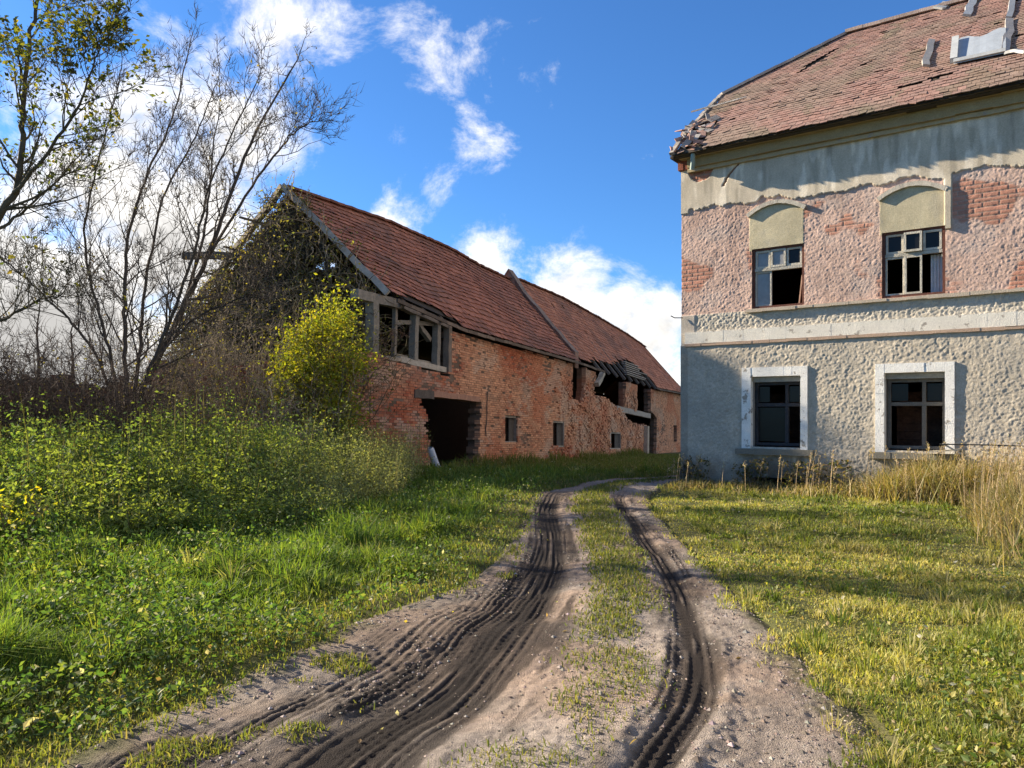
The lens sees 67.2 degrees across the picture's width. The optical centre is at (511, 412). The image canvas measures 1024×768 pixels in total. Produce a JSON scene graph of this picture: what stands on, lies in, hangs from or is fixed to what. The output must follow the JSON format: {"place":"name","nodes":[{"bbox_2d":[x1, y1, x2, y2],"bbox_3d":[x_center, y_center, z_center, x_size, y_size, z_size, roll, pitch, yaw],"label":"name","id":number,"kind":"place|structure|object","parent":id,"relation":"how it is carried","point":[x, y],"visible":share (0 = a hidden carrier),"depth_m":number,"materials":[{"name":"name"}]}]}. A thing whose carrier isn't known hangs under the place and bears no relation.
{"place":"outdoors","nodes":[
{"label":"outdoors","id":0,"kind":"place"},
{"bbox_2d":[0,461,680,767],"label":"verge grass","id":1,"kind":"structure","parent":0,"point":[29,648],"depth_m":6.96,"materials":[{"name":"green plant"}]},
{"bbox_2d":[50,475,888,767],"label":"dirt road","id":2,"kind":"structure","parent":0,"point":[482,662],"depth_m":4.56,"materials":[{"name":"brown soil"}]},
{"bbox_2d":[124,476,678,767],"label":"track grass","id":3,"kind":"structure","parent":2,"relation":"on","point":[597,497],"depth_m":5.58,"materials":[{"name":"green plant"}]},
{"bbox_2d":[0,0,948,385],"label":"sky","id":4,"kind":"structure","parent":0,"point":[533,139],"materials":[{"name":"blue"}]},
{"bbox_2d":[0,451,1023,767],"bbox_3d":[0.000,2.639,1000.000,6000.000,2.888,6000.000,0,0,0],"label":"ground","id":5,"kind":"structure","parent":0,"point":[754,583],"depth_m":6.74,"materials":[{"name":"green plant"}]},
{"bbox_2d":[0,486,57,546],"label":"yellow sapling","id":6,"kind":"object","parent":5,"relation":"on","point":[32,512],"visible":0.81,"depth_m":7.67,"materials":[{"name":"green plant"}]},
{"bbox_2d":[0,309,74,441],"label":"leafless bush","id":7,"kind":"object","parent":5,"relation":"on","point":[13,398],"visible":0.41,"depth_m":13.13,"materials":[{"name":"brown plant"}]},
{"bbox_2d":[20,284,60,376],"bbox_3d":[-21.092,-1.950,34.320,1.937,7.984,2.142,0,0,0],"label":"distant tree","id":8,"kind":"object","parent":5,"relation":"on","point":[37,341],"visible":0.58,"depth_m":33.98,"materials":[{"name":"brown plant"}]},
{"bbox_2d":[60,307,85,374],"bbox_3d":[-22.906,-1.708,40.127,1.804,8.013,1.574,0,0,35],"label":"distant tree","id":9,"kind":"object","parent":5,"relation":"on","point":[70,337],"visible":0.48,"depth_m":39.97,"materials":[{"name":"brown plant"}]},
{"bbox_2d":[0,0,171,322],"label":"leafy tree","id":10,"kind":"object","parent":5,"relation":"on","point":[20,179],"visible":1,"depth_m":11.77,"materials":[{"name":"green plant"}]},
{"bbox_2d":[0,319,189,444],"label":"leafless bush","id":11,"kind":"object","parent":5,"relation":"on","point":[22,392],"visible":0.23,"depth_m":13.88,"materials":[{"name":"brown plant"}]},
{"bbox_2d":[0,315,211,453],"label":"leafless bush","id":12,"kind":"object","parent":5,"relation":"on","point":[8,399],"visible":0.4,"depth_m":13.40,"materials":[{"name":"brown plant"}]},
{"bbox_2d":[0,374,212,433],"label":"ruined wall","id":13,"kind":"structure","parent":5,"relation":"on","point":[92,396],"depth_m":19.20,"materials":[{"name":"brick"}]},
{"bbox_2d":[0,299,224,442],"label":"leafless bush","id":14,"kind":"object","parent":5,"relation":"on","point":[78,394],"visible":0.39,"depth_m":13.69,"materials":[{"name":"brown plant"}]},
{"bbox_2d":[2,326,253,463],"bbox_3d":[-6.730,-0.033,13.382,4.385,2.803,4.023,0,0,-22],"label":"leafless bush","id":15,"kind":"object","parent":5,"relation":"on","point":[63,404],"visible":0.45,"depth_m":13.17,"materials":[{"name":"brown plant"}]},
{"bbox_2d":[0,0,285,436],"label":"bare tree","id":16,"kind":"object","parent":5,"relation":"on","point":[126,272],"visible":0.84,"depth_m":14.79,"materials":[{"name":"brown plant"}]},
{"bbox_2d":[78,331,266,436],"bbox_3d":[-7.760,-0.387,17.968,4.198,3.482,4.330,0,0,-30],"label":"tangled shrub","id":17,"kind":"object","parent":5,"relation":"on","point":[206,375],"visible":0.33,"depth_m":17.80,"materials":[{"name":"brown plant"}]},
{"bbox_2d":[79,291,279,432],"bbox_3d":[-7.503,-0.819,19.098,5.091,4.516,6.831,0,0,29],"label":"tangled shrub","id":18,"kind":"object","parent":5,"relation":"on","point":[174,384],"visible":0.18,"depth_m":18.36,"materials":[{"name":"brown plant"}]},
{"bbox_2d":[0,360,435,538],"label":"weeds","id":19,"kind":"object","parent":5,"relation":"on","point":[82,499],"visible":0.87,"depth_m":10.86,"materials":[{"name":"green plant"}]},
{"bbox_2d":[123,18,363,417],"bbox_3d":[-5.563,-3.752,16.823,5.909,10.211,3.468,0,0,29],"label":"bare tree","id":20,"kind":"object","parent":5,"relation":"on","point":[236,178],"visible":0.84,"depth_m":16.65,"materials":[{"name":"brown plant"}]},
{"bbox_2d":[106,260,404,437],"bbox_3d":[-6.065,-0.953,19.323,6.598,5.518,6.060,0,0,0],"label":"tangled shrub","id":21,"kind":"object","parent":5,"relation":"on","point":[229,354],"visible":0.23,"depth_m":18.43,"materials":[{"name":"brown plant"}]},
{"bbox_2d":[101,268,424,453],"bbox_3d":[-5.420,-0.647,17.950,3.870,5.713,7.047,0,0,40],"label":"yellow bush","id":22,"kind":"object","parent":5,"relation":"on","point":[337,324],"visible":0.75,"depth_m":18.14,"materials":[{"name":"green plant"}]},
{"bbox_2d":[169,335,389,450],"bbox_3d":[-5.542,0.084,17.819,5.558,3.850,3.920,0,0,0],"label":"tangled shrub","id":23,"kind":"object","parent":5,"relation":"on","point":[258,380],"visible":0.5,"depth_m":17.44,"materials":[{"name":"brown plant"}]},
{"bbox_2d":[244,374,325,461],"bbox_3d":[-4.403,0.363,15.344,1.791,2.388,1.805,0,0,0],"label":"dry sapling","id":24,"kind":"object","parent":5,"relation":"on","point":[291,424],"visible":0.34,"depth_m":15.50,"materials":[{"name":"brown plant"}]},
{"bbox_2d":[0,457,670,748],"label":"verge weeds","id":25,"kind":"object","parent":5,"relation":"on","point":[63,716],"visible":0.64,"depth_m":5.43,"materials":[{"name":"green plant"}]},
{"bbox_2d":[148,183,680,473],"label":"brick barn","id":26,"kind":"structure","parent":5,"relation":"on","point":[508,362],"depth_m":28.47,"materials":[{"name":"brick"}]},
{"bbox_2d":[148,161,409,412],"bbox_3d":[-6.665,-3.413,21.826,8.533,7.547,2.923,0,0,23],"label":"creeper","id":27,"kind":"object","parent":26,"relation":"attached to","point":[278,206],"visible":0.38,"depth_m":21.28,"materials":[{"name":"green plant"}]},
{"bbox_2d":[357,327,415,354],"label":"reddish twigs","id":28,"kind":"object","parent":26,"relation":"on","point":[393,338],"visible":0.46,"depth_m":20.66,"materials":[{"name":"brown plant"}]},
{"bbox_2d":[505,415,515,441],"bbox_3d":[-0.133,0.596,28.227,0.150,1.052,1.332,0,0,23],"label":"window frame","id":29,"kind":"structure","parent":26,"relation":"in","point":[511,419],"depth_m":28.56,"materials":[{"name":"grey wood"}]},
{"bbox_2d":[551,420,563,446],"bbox_3d":[1.898,0.900,32.992,0.150,1.176,1.649,0,0,23],"label":"window frame","id":30,"kind":"structure","parent":26,"relation":"in","point":[559,424],"depth_m":33.45,"materials":[{"name":"grey wood"}]},
{"bbox_2d":[610,432,620,448],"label":"window frame","id":31,"kind":"structure","parent":26,"relation":"in","point":[617,435],"depth_m":41.97,"materials":[{"name":"grey wood"}]},
{"bbox_2d":[427,447,439,465],"bbox_3d":[-2.172,1.346,21.719,0.194,0.804,0.530,0,0,39],"label":"leaning pipe","id":32,"kind":"object","parent":5,"relation":"on","point":[431,451],"visible":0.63,"depth_m":21.59,"materials":[{"name":"metal"}]},
{"bbox_2d":[0,490,1023,767],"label":"fallen leaves","id":33,"kind":"object","parent":5,"relation":"on","point":[984,726],"visible":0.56,"depth_m":5.20,"materials":[{"name":"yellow plant"}]},
{"bbox_2d":[408,445,728,490],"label":"grass","id":34,"kind":"structure","parent":5,"relation":"on","point":[621,458],"depth_m":26.48,"materials":[{"name":"green plant"}]},
{"bbox_2d":[668,455,980,492],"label":"dry weeds","id":35,"kind":"object","parent":5,"relation":"on","point":[785,474],"visible":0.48,"depth_m":15.48,"materials":[{"name":"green plant"}]},
{"bbox_2d":[653,485,1023,767],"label":"lawn weeds","id":36,"kind":"object","parent":5,"relation":"on","point":[992,751],"visible":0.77,"depth_m":5.24,"materials":[{"name":"green plant"}]},
{"bbox_2d":[659,450,1023,574],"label":"dry grass","id":37,"kind":"structure","parent":5,"relation":"on","point":[1006,514],"depth_m":13.18,"materials":[{"name":"beige plant"}]},
{"bbox_2d":[667,440,1023,525],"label":"dry stalks","id":38,"kind":"object","parent":5,"relation":"on","point":[982,472],"visible":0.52,"depth_m":13.07,"materials":[{"name":"beige plant"}]},
{"bbox_2d":[668,434,1023,485],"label":"seed heads","id":39,"kind":"object","parent":38,"relation":"attached to","point":[962,462],"visible":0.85,"depth_m":13.41,"materials":[{"name":"beige plant"}]},
{"bbox_2d":[669,0,1023,492],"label":"farmhouse","id":40,"kind":"object","parent":5,"relation":"on","point":[852,214],"visible":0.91,"depth_m":15.20,"materials":[{"name":"paint"}]},
{"bbox_2d":[753,376,799,445],"bbox_3d":[5.565,-0.038,16.041,1.010,1.438,0.220,0,0,36],"label":"window","id":41,"kind":"structure","parent":40,"relation":"in","point":[771,424],"depth_m":16.11,"materials":[{"name":"grey wood"}]},
{"bbox_2d":[752,243,803,308],"bbox_3d":[5.529,-2.815,15.950,1.059,1.255,0.130,0,0,36],"label":"window","id":42,"kind":"structure","parent":40,"relation":"in","point":[765,261],"depth_m":16.03,"materials":[{"name":"white wood"}]},
{"bbox_2d":[882,225,944,297],"bbox_3d":[7.550,-2.815,14.474,1.063,1.255,0.220,0,0,32],"label":"window","id":43,"kind":"structure","parent":40,"relation":"in","point":[895,245],"depth_m":14.39,"materials":[{"name":"white wood"}]},
{"bbox_2d":[886,372,944,449],"bbox_3d":[7.633,-0.038,14.538,1.012,1.438,0.220,0,0,36],"label":"window","id":44,"kind":"structure","parent":40,"relation":"in","point":[935,391],"depth_m":14.47,"materials":[{"name":"grey wood"}]},
{"bbox_2d":[927,443,961,454],"bbox_3d":[7.803,0.646,13.874,0.563,0.216,0.155,0,0,34],"label":"broken plank","id":45,"kind":"object","parent":40,"relation":"on","point":[952,449],"visible":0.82,"depth_m":13.80,"materials":[{"name":"brown wood"}]},
{"bbox_2d":[939,444,1023,446],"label":"wire","id":46,"kind":"object","parent":40,"relation":"attached to","point":[983,445],"visible":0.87,"depth_m":13.43,"materials":[{"name":"grey metal"}]}
]}

